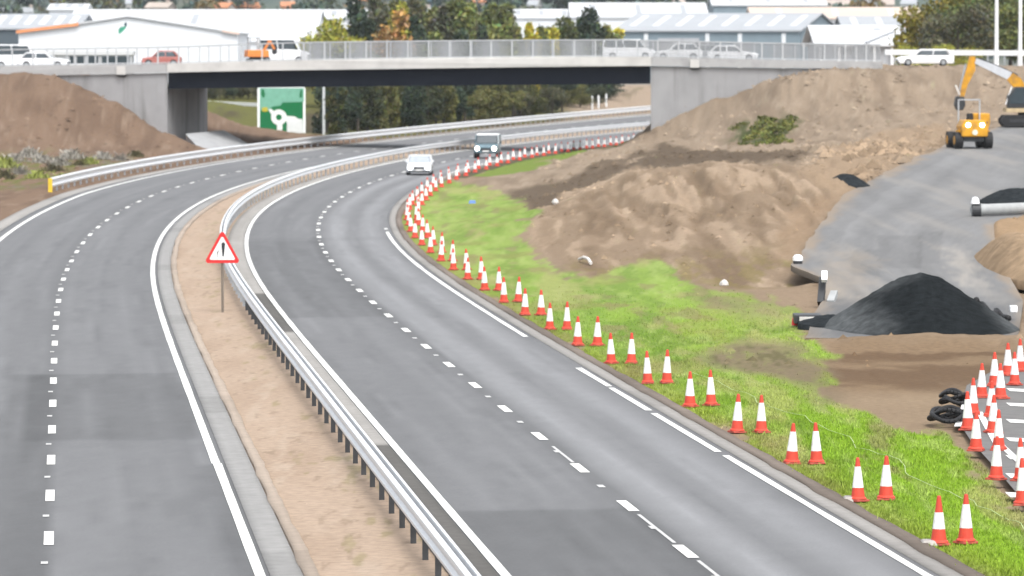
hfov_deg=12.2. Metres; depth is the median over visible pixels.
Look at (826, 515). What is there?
road edge line
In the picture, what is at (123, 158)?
weed clump
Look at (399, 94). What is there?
thicket bush
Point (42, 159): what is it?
weed clump
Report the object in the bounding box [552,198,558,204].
boulder
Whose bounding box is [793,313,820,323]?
drain box
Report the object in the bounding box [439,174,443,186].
traffic cone
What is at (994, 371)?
traffic cone
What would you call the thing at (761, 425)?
traffic cone
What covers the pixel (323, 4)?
hill tree
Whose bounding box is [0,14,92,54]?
striped shed
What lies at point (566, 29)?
tree
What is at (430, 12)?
tree
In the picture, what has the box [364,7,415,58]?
tree
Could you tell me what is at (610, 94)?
thicket bush
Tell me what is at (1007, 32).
tree
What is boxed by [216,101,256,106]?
distant guardrail
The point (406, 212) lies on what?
traffic cone
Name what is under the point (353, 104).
thicket bush
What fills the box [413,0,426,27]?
tree
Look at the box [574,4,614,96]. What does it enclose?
tree
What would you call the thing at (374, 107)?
thicket bush
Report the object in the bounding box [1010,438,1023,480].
traffic cone
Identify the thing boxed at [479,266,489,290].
traffic cone
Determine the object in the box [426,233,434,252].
traffic cone
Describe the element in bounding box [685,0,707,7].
hill tree
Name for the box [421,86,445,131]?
thicket bush
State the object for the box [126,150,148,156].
weed clump
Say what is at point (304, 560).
median lip
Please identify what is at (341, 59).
thicket tree
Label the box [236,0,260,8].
house
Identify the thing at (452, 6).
tree
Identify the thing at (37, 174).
weed clump
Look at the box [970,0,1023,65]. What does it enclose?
tree
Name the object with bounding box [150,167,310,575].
road edge line
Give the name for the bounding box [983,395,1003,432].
traffic cone
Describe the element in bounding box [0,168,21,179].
weed clump
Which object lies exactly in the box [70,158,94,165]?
weed clump
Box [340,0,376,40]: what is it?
tree
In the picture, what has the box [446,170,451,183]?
traffic cone
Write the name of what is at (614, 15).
industrial unit
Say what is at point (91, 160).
weed clump
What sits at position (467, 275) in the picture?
traffic cone
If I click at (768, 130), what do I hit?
shrub
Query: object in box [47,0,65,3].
hill tree
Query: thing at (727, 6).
industrial unit
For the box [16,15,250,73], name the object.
warehouse
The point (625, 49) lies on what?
van
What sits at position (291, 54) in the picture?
van
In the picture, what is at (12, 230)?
road edge line
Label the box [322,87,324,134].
lamp column
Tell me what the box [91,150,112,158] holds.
weed clump
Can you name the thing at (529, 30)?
tree
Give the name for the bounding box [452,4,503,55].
tree
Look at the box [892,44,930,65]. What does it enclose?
tree
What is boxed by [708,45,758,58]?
parked car
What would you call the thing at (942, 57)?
estate car
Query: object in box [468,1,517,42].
tree
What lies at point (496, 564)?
road edge line
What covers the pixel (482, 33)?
tree
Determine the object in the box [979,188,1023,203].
gravel heap
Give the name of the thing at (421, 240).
traffic cone
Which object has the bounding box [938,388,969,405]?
pipe coil
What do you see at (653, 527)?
lane studs oncoming
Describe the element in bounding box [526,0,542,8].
house
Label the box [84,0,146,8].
hill tree
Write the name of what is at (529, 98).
thicket bush
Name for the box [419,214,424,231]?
traffic cone
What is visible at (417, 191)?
traffic cone
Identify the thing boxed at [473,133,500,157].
off road car
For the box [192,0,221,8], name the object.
hill tree
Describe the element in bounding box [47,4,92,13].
warehouse unit
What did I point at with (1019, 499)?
traffic cone
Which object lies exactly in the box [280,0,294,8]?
house
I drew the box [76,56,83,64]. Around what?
window
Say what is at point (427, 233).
traffic cone
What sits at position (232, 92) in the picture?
thicket tree
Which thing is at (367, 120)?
thicket bush
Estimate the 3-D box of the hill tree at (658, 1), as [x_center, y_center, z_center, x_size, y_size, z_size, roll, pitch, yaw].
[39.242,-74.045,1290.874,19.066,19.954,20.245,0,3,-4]
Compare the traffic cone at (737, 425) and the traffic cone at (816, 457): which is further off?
the traffic cone at (737, 425)
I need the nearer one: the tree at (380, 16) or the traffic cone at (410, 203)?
the traffic cone at (410, 203)
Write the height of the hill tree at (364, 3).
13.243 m
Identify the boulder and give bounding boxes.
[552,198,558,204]
[719,279,727,285]
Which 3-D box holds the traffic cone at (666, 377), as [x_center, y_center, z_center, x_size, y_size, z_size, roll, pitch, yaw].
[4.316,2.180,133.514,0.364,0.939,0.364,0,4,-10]
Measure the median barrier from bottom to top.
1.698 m
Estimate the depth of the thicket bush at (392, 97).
497.02 m
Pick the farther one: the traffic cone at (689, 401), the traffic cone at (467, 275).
the traffic cone at (467, 275)
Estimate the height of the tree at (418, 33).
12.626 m
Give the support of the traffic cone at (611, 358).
on the ground at (322, 482)
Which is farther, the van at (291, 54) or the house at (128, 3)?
the house at (128, 3)
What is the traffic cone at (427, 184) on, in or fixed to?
on the ground at (322, 482)
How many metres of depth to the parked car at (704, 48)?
425.30 m
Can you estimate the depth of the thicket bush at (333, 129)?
471.18 m
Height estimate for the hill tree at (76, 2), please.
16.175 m
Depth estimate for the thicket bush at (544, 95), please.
596.23 m
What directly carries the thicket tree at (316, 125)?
on the ground at (322, 482)
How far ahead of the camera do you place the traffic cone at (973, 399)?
119.34 m
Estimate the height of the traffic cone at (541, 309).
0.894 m
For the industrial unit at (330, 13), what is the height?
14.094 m
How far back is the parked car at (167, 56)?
436.91 m
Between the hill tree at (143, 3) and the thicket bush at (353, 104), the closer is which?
the thicket bush at (353, 104)
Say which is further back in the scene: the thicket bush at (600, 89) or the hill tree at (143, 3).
the hill tree at (143, 3)
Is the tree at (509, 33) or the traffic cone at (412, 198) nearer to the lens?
the traffic cone at (412, 198)
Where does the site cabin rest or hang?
on the ground at (322, 482)
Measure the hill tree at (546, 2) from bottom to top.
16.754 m
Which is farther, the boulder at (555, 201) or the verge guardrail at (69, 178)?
the verge guardrail at (69, 178)
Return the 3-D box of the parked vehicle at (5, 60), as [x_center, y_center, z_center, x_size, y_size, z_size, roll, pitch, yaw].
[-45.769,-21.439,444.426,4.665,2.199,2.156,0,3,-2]
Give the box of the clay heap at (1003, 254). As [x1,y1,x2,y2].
[974,232,1023,289]
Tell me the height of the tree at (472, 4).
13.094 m
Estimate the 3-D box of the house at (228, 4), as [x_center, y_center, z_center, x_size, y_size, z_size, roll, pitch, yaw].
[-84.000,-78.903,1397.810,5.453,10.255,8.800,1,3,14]
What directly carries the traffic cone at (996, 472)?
on the coned lane
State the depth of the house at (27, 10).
1495.00 m
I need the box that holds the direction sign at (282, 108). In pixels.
[257,87,305,132]
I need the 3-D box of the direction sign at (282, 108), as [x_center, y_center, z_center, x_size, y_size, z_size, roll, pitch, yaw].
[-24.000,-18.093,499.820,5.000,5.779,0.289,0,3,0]
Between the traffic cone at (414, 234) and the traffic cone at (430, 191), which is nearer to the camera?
the traffic cone at (414, 234)
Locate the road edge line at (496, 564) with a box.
[245,131,634,575]
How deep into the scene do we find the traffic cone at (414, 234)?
239.73 m
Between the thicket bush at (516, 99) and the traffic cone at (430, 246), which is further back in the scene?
the thicket bush at (516, 99)
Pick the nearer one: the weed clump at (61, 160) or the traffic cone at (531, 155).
the weed clump at (61, 160)
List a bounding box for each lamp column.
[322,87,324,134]
[994,0,998,65]
[1018,0,1022,65]
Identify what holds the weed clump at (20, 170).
on the ground at (322, 482)
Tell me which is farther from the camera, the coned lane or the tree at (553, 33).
the tree at (553, 33)
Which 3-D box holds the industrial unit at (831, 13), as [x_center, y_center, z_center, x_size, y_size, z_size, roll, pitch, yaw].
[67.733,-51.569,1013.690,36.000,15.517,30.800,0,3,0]
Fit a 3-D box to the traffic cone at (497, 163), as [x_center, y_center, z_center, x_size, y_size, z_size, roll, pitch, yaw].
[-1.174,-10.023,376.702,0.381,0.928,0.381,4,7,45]
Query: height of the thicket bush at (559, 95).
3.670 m
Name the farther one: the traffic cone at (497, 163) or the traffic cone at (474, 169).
the traffic cone at (497, 163)
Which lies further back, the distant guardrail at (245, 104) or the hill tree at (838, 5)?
the hill tree at (838, 5)
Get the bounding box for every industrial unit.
[323,9,368,35]
[508,9,567,37]
[568,3,707,33]
[616,13,835,80]
[706,0,827,12]
[746,7,921,21]
[834,16,904,24]
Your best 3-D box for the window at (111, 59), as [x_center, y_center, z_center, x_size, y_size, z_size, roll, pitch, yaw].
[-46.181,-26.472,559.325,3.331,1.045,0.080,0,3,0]
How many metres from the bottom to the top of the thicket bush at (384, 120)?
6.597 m
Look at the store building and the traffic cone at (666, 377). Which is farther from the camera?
the store building
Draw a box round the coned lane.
[961,365,1023,491]
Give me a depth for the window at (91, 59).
559.26 m
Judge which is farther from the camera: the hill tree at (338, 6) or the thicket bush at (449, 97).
the hill tree at (338, 6)
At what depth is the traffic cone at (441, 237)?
222.11 m
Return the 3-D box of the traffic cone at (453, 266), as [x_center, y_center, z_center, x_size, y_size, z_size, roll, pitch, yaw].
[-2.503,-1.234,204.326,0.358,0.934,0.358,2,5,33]
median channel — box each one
[157,126,640,575]
[228,129,644,575]
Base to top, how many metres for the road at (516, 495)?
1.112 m
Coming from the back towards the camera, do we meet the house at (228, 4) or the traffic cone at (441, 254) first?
the house at (228, 4)
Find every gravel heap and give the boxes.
[797,314,834,329]
[824,272,1019,335]
[832,174,869,187]
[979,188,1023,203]
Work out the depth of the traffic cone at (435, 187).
318.72 m
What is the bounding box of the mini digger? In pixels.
[244,37,276,59]
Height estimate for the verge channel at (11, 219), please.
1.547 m
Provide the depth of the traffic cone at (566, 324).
159.80 m
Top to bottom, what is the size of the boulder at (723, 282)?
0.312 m
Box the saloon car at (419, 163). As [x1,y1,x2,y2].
[405,154,433,174]
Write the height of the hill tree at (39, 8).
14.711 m
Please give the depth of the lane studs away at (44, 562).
114.61 m
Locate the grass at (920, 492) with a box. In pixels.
[481,283,1023,575]
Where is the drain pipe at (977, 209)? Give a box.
[970,197,1023,216]
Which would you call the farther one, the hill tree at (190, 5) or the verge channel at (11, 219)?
the hill tree at (190, 5)
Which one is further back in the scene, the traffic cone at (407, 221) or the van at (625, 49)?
the van at (625, 49)
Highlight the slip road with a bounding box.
[791,126,1023,339]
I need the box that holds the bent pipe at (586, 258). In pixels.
[578,256,591,264]
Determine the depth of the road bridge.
426.13 m
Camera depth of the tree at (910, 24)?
559.29 m
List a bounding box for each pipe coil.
[927,405,963,423]
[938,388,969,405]
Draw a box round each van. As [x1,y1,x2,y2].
[258,39,307,60]
[603,39,654,56]
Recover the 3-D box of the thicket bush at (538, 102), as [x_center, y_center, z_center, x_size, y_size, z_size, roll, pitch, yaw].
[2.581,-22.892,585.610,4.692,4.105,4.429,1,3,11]
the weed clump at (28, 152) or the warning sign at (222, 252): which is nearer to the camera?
the warning sign at (222, 252)
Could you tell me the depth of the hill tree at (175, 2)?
1433.48 m
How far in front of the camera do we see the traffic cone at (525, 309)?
168.82 m
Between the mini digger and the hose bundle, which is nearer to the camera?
the hose bundle
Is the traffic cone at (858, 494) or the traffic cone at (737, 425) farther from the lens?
the traffic cone at (737, 425)
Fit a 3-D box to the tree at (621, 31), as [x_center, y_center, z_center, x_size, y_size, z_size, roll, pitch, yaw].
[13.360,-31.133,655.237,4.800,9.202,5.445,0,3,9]
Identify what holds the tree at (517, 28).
on the ground at (322, 482)
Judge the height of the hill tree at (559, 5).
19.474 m
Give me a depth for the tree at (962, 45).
551.51 m
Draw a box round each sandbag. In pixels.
[843,495,856,501]
[921,539,936,545]
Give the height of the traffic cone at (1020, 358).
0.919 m
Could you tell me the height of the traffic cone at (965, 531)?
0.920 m
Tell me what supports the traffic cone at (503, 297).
on the ground at (322, 482)
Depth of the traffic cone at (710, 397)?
124.79 m
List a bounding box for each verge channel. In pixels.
[0,113,650,230]
[389,142,962,575]
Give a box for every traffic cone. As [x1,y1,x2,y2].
[403,204,408,219]
[406,209,410,225]
[406,214,412,231]
[408,194,412,209]
[410,220,419,237]
[411,190,414,204]
[413,203,417,219]
[414,186,418,199]
[416,208,420,224]
[418,227,425,244]
[419,182,423,195]
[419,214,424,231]
[420,191,425,204]
[424,177,428,190]
[424,185,428,199]
[424,220,429,237]
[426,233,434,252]
[428,182,433,195]
[431,226,437,244]
[433,178,437,190]
[436,240,445,260]
[437,232,446,252]
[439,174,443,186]
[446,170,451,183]
[447,240,457,260]
[448,248,458,269]
[454,167,458,179]
[461,249,471,269]
[462,257,472,279]
[463,164,467,175]
[473,161,477,172]
[476,256,482,279]
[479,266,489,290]
[493,267,501,290]
[495,155,498,165]
[498,277,508,302]
[512,277,521,301]
[519,288,530,314]
[529,147,534,157]
[534,290,546,314]
[544,303,556,329]
[561,301,571,329]
[571,316,584,345]
[589,316,604,346]
[603,333,618,363]
[625,333,637,363]
[641,351,653,383]
[659,349,673,383]
[681,371,698,407]
[702,370,719,405]
[727,394,745,432]
[752,395,770,432]
[782,423,800,464]
[808,422,825,464]
[851,457,869,501]
[876,456,895,500]
[931,495,950,545]
[953,494,977,544]
[958,391,972,430]
[966,411,984,451]
[970,378,979,414]
[977,363,987,397]
[983,381,994,416]
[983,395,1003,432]
[985,436,1006,480]
[986,352,997,386]
[990,410,1006,450]
[995,363,1009,398]
[1003,343,1011,375]
[1006,352,1022,384]
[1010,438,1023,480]
[1013,458,1023,505]
[1016,339,1023,371]
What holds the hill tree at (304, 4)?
on the ground at (322, 482)
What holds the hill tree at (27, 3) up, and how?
on the ground at (322, 482)
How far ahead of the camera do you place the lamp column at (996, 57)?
469.20 m
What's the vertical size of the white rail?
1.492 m
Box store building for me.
[802,25,918,68]
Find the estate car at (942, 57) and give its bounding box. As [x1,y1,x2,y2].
[896,49,953,65]
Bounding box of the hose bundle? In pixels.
[974,297,1017,320]
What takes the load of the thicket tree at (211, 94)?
on the ground at (322, 482)
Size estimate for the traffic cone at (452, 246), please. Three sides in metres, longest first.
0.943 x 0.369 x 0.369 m
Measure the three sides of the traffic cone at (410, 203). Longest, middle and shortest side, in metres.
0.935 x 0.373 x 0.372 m
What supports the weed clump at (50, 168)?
on the ground at (322, 482)
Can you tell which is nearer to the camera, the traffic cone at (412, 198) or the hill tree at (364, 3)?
the traffic cone at (412, 198)
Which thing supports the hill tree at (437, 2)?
on the ground at (322, 482)
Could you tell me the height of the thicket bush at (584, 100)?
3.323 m
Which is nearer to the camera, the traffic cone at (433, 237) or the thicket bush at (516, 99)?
the traffic cone at (433, 237)
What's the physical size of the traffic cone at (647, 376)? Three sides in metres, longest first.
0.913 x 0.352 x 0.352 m
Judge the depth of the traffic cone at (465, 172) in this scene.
351.76 m
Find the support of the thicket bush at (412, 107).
on the ground at (322, 482)
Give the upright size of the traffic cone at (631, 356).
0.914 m
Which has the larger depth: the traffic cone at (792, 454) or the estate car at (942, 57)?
the estate car at (942, 57)
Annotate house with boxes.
[22,5,33,13]
[125,0,132,8]
[144,0,176,8]
[213,0,236,8]
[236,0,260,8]
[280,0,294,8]
[467,0,485,13]
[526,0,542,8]
[826,0,850,6]
[882,0,894,6]
[900,0,918,6]
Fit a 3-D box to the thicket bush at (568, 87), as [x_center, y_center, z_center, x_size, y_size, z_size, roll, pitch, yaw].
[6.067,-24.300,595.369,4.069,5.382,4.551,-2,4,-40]
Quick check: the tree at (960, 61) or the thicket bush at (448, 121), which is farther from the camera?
the thicket bush at (448, 121)
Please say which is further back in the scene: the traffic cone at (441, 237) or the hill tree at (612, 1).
the hill tree at (612, 1)
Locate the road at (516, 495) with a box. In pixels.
[244,131,938,575]
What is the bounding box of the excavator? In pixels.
[954,56,1023,126]
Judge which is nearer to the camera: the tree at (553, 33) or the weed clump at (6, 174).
the weed clump at (6, 174)
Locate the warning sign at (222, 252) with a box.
[206,232,238,312]
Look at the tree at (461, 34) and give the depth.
561.80 m
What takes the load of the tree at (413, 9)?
on the ground at (322, 482)
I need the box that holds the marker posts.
[817,271,837,305]
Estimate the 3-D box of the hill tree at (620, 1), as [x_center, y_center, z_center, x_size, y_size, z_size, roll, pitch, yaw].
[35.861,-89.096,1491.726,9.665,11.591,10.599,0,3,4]
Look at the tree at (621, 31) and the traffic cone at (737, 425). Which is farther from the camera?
the tree at (621, 31)
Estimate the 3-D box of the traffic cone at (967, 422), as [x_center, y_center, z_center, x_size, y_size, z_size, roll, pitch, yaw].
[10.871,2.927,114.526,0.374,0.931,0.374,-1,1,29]
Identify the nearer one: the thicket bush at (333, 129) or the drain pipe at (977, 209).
the drain pipe at (977, 209)
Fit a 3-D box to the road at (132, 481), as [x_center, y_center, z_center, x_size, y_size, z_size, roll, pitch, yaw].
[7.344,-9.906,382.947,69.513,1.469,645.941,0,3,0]
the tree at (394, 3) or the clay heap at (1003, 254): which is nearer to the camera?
the clay heap at (1003, 254)
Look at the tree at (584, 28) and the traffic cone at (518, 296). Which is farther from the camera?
the tree at (584, 28)
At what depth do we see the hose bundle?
158.82 m
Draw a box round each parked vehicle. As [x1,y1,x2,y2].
[0,45,31,65]
[17,52,69,65]
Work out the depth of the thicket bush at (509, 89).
571.17 m
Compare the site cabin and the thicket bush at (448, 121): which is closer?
the thicket bush at (448, 121)
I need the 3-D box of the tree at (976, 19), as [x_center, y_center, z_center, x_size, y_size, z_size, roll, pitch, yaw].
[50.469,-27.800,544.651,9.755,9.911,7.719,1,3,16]
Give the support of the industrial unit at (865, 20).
on the ground at (322, 482)
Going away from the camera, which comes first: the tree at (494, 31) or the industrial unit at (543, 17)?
the tree at (494, 31)
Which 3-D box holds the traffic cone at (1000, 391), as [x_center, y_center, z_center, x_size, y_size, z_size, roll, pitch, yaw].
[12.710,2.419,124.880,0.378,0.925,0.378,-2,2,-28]
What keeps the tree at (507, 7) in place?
on the ground at (322, 482)
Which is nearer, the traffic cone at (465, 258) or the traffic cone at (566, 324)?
the traffic cone at (566, 324)
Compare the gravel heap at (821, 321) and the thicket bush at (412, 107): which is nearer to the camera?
the gravel heap at (821, 321)
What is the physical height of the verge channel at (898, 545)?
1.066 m
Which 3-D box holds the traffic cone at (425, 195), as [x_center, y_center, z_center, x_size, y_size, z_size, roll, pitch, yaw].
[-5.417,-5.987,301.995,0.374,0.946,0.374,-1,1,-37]
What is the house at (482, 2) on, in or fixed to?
on the ground at (322, 482)
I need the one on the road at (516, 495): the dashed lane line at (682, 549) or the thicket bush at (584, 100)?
the dashed lane line at (682, 549)
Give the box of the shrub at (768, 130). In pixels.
[728,114,798,145]
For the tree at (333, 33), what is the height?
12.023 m
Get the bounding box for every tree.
[0,0,23,13]
[13,0,47,10]
[33,6,48,13]
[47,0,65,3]
[62,0,99,7]
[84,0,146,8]
[132,0,160,8]
[146,0,179,4]
[176,0,206,8]
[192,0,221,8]
[207,88,226,97]
[207,88,240,97]
[215,0,265,8]
[220,88,253,98]
[232,88,257,98]
[276,0,318,8]
[294,15,365,105]
[304,0,334,8]
[306,0,344,8]
[310,55,329,132]
[326,50,353,132]
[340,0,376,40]
[360,0,368,8]
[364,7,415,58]
[366,0,389,40]
[385,0,403,14]
[386,0,410,58]
[406,0,429,34]
[406,14,428,46]
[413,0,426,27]
[415,29,443,56]
[420,6,437,35]
[422,0,486,19]
[426,4,456,56]
[434,0,475,46]
[441,27,481,120]
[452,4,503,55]
[465,0,483,34]
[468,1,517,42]
[476,22,498,119]
[481,0,525,12]
[502,2,515,15]
[502,17,526,116]
[503,13,522,39]
[518,0,544,7]
[520,4,540,8]
[523,21,541,95]
[526,24,549,95]
[541,0,564,6]
[541,25,559,98]
[548,0,592,8]
[551,15,587,102]
[561,0,608,8]
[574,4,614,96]
[585,7,623,96]
[591,0,617,2]
[595,21,623,47]
[602,23,628,47]
[613,26,625,38]
[618,0,634,2]
[629,0,682,2]
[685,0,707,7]
[832,2,849,6]
[849,0,886,6]
[888,0,967,64]
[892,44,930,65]
[915,2,999,60]
[927,44,983,65]
[929,0,1022,65]
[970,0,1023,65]
[971,55,993,60]
[989,0,1023,64]
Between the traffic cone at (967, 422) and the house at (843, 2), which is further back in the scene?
the house at (843, 2)
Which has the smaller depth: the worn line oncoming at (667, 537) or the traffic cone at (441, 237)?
the worn line oncoming at (667, 537)
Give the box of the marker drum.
[793,254,802,263]
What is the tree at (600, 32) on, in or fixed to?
on the ground at (322, 482)
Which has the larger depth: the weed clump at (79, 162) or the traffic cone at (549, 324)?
the weed clump at (79, 162)
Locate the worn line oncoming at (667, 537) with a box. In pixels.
[552,446,719,575]
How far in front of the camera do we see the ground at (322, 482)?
216.74 m
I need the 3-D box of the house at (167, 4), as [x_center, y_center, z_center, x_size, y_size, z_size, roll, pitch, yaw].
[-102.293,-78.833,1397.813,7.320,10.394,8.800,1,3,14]
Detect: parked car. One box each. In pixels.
[141,51,181,63]
[654,43,700,57]
[695,44,713,57]
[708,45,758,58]
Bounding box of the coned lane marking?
[955,388,1023,496]
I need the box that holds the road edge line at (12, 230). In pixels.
[0,115,647,240]
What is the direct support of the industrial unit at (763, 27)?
on the ground at (322, 482)
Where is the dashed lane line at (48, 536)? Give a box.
[44,120,650,544]
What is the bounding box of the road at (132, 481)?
[0,115,650,575]
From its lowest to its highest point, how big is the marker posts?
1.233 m
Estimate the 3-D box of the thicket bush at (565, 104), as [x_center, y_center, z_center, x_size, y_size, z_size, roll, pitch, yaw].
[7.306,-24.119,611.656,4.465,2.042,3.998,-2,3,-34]
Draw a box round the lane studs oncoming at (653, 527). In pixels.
[316,157,657,528]
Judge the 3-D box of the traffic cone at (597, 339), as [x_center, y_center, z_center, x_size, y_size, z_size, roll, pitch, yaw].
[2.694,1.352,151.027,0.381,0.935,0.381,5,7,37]
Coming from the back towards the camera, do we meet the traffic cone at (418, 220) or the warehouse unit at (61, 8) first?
the warehouse unit at (61, 8)
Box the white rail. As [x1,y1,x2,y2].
[884,49,1023,63]
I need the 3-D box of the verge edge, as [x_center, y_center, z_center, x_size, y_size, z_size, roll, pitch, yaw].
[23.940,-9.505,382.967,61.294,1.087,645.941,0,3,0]
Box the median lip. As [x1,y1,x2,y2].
[171,126,646,575]
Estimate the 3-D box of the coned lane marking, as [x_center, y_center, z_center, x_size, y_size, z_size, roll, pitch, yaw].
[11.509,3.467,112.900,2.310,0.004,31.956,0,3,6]
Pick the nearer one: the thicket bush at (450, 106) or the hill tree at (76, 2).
the thicket bush at (450, 106)
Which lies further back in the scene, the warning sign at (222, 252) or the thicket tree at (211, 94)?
the thicket tree at (211, 94)
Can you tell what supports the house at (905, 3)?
on the ground at (322, 482)
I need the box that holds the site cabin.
[48,51,134,74]
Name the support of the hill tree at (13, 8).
on the ground at (322, 482)
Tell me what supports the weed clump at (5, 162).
on the ground at (322, 482)
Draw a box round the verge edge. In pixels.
[396,143,984,575]
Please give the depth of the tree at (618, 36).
645.34 m
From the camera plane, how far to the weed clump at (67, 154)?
388.32 m
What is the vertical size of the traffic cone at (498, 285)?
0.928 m
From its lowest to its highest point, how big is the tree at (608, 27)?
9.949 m
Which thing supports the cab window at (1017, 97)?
in the excavator
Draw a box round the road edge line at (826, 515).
[384,141,931,575]
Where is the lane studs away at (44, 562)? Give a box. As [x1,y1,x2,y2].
[41,160,296,563]
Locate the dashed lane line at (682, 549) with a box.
[316,139,698,557]
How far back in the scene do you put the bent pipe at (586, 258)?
205.66 m
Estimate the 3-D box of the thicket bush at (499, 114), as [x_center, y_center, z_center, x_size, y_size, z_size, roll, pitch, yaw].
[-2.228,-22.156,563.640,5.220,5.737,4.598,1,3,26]
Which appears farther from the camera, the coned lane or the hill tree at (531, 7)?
the hill tree at (531, 7)
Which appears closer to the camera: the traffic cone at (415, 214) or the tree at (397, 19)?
the traffic cone at (415, 214)
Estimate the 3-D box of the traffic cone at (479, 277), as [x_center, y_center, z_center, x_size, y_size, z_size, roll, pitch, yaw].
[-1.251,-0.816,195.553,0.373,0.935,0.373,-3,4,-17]
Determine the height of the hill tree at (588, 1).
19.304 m
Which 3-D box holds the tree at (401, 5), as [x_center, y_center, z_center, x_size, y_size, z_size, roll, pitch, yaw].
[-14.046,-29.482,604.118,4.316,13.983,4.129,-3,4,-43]
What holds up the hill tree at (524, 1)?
on the ground at (322, 482)
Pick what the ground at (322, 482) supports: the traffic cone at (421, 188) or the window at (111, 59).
the traffic cone at (421, 188)
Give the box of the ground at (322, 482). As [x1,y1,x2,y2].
[0,0,1023,575]
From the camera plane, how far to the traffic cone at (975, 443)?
108.52 m
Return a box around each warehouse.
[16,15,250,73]
[73,9,324,49]
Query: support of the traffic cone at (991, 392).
on the coned lane
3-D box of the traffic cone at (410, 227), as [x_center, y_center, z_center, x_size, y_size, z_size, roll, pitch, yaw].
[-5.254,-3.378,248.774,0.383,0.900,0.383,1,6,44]
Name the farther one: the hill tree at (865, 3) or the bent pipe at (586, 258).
the hill tree at (865, 3)
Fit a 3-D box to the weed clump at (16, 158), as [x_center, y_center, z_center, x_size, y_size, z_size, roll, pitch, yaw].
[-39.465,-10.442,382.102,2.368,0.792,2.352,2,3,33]
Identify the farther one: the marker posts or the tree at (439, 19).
the tree at (439, 19)
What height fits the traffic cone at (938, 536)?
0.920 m
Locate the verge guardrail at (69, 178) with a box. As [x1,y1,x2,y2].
[48,106,650,191]
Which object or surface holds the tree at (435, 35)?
on the ground at (322, 482)
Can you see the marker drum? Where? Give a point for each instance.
(797, 258)
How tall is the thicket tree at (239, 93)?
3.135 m
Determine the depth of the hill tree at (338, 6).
1541.69 m
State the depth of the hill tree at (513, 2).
1330.19 m
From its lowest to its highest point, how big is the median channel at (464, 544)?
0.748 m
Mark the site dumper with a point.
(973, 127)
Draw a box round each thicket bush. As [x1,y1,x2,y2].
[323,87,349,134]
[330,87,363,132]
[347,86,372,131]
[359,86,385,130]
[361,86,392,130]
[382,86,401,128]
[388,86,406,128]
[399,86,429,132]
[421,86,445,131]
[422,86,459,124]
[434,85,459,123]
[441,89,469,123]
[455,85,476,121]
[462,88,487,120]
[467,85,498,119]
[481,85,512,119]
[495,85,513,115]
[498,89,527,117]
[508,85,535,116]
[525,85,548,115]
[531,88,554,111]
[535,86,570,113]
[545,84,578,111]
[563,91,579,105]
[565,84,594,106]
[577,86,608,105]
[595,84,624,98]
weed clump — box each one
[0,155,24,168]
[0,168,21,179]
[2,152,32,161]
[8,164,31,174]
[14,146,43,157]
[25,169,51,178]
[26,153,52,162]
[41,161,66,171]
[43,156,71,165]
[56,148,86,158]
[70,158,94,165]
[82,156,98,163]
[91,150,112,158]
[104,152,132,160]
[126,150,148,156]
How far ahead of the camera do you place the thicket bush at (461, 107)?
534.76 m
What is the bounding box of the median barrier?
[220,122,650,575]
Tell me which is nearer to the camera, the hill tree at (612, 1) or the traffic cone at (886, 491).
the traffic cone at (886, 491)
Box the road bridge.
[0,39,882,152]
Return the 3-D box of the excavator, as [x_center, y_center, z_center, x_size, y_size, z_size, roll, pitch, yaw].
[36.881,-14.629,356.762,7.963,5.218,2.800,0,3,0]
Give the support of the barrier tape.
on the ground at (322, 482)
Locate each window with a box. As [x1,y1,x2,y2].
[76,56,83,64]
[88,56,98,64]
[101,56,126,64]
[1010,89,1023,103]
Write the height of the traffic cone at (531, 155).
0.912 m
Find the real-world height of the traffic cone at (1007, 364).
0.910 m
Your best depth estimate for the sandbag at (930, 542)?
88.83 m
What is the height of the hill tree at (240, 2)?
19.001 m
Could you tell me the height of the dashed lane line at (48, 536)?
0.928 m
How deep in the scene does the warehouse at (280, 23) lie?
823.15 m
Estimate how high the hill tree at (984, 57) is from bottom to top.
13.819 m
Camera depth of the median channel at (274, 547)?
117.78 m
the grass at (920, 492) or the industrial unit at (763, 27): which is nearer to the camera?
the grass at (920, 492)
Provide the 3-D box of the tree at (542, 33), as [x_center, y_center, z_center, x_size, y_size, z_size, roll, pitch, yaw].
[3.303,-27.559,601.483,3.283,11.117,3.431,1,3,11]
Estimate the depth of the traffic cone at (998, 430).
108.74 m
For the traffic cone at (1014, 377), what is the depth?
129.89 m
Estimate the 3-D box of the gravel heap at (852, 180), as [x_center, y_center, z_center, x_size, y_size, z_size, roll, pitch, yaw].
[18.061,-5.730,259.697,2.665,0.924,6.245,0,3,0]
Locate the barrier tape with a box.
[692,372,1023,528]
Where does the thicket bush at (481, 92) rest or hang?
on the ground at (322, 482)
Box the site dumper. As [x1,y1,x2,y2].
[945,99,992,147]
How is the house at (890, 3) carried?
on the ground at (322, 482)
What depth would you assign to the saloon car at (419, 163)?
350.68 m
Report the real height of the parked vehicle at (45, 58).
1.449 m
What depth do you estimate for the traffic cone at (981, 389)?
125.17 m
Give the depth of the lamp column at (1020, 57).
469.22 m

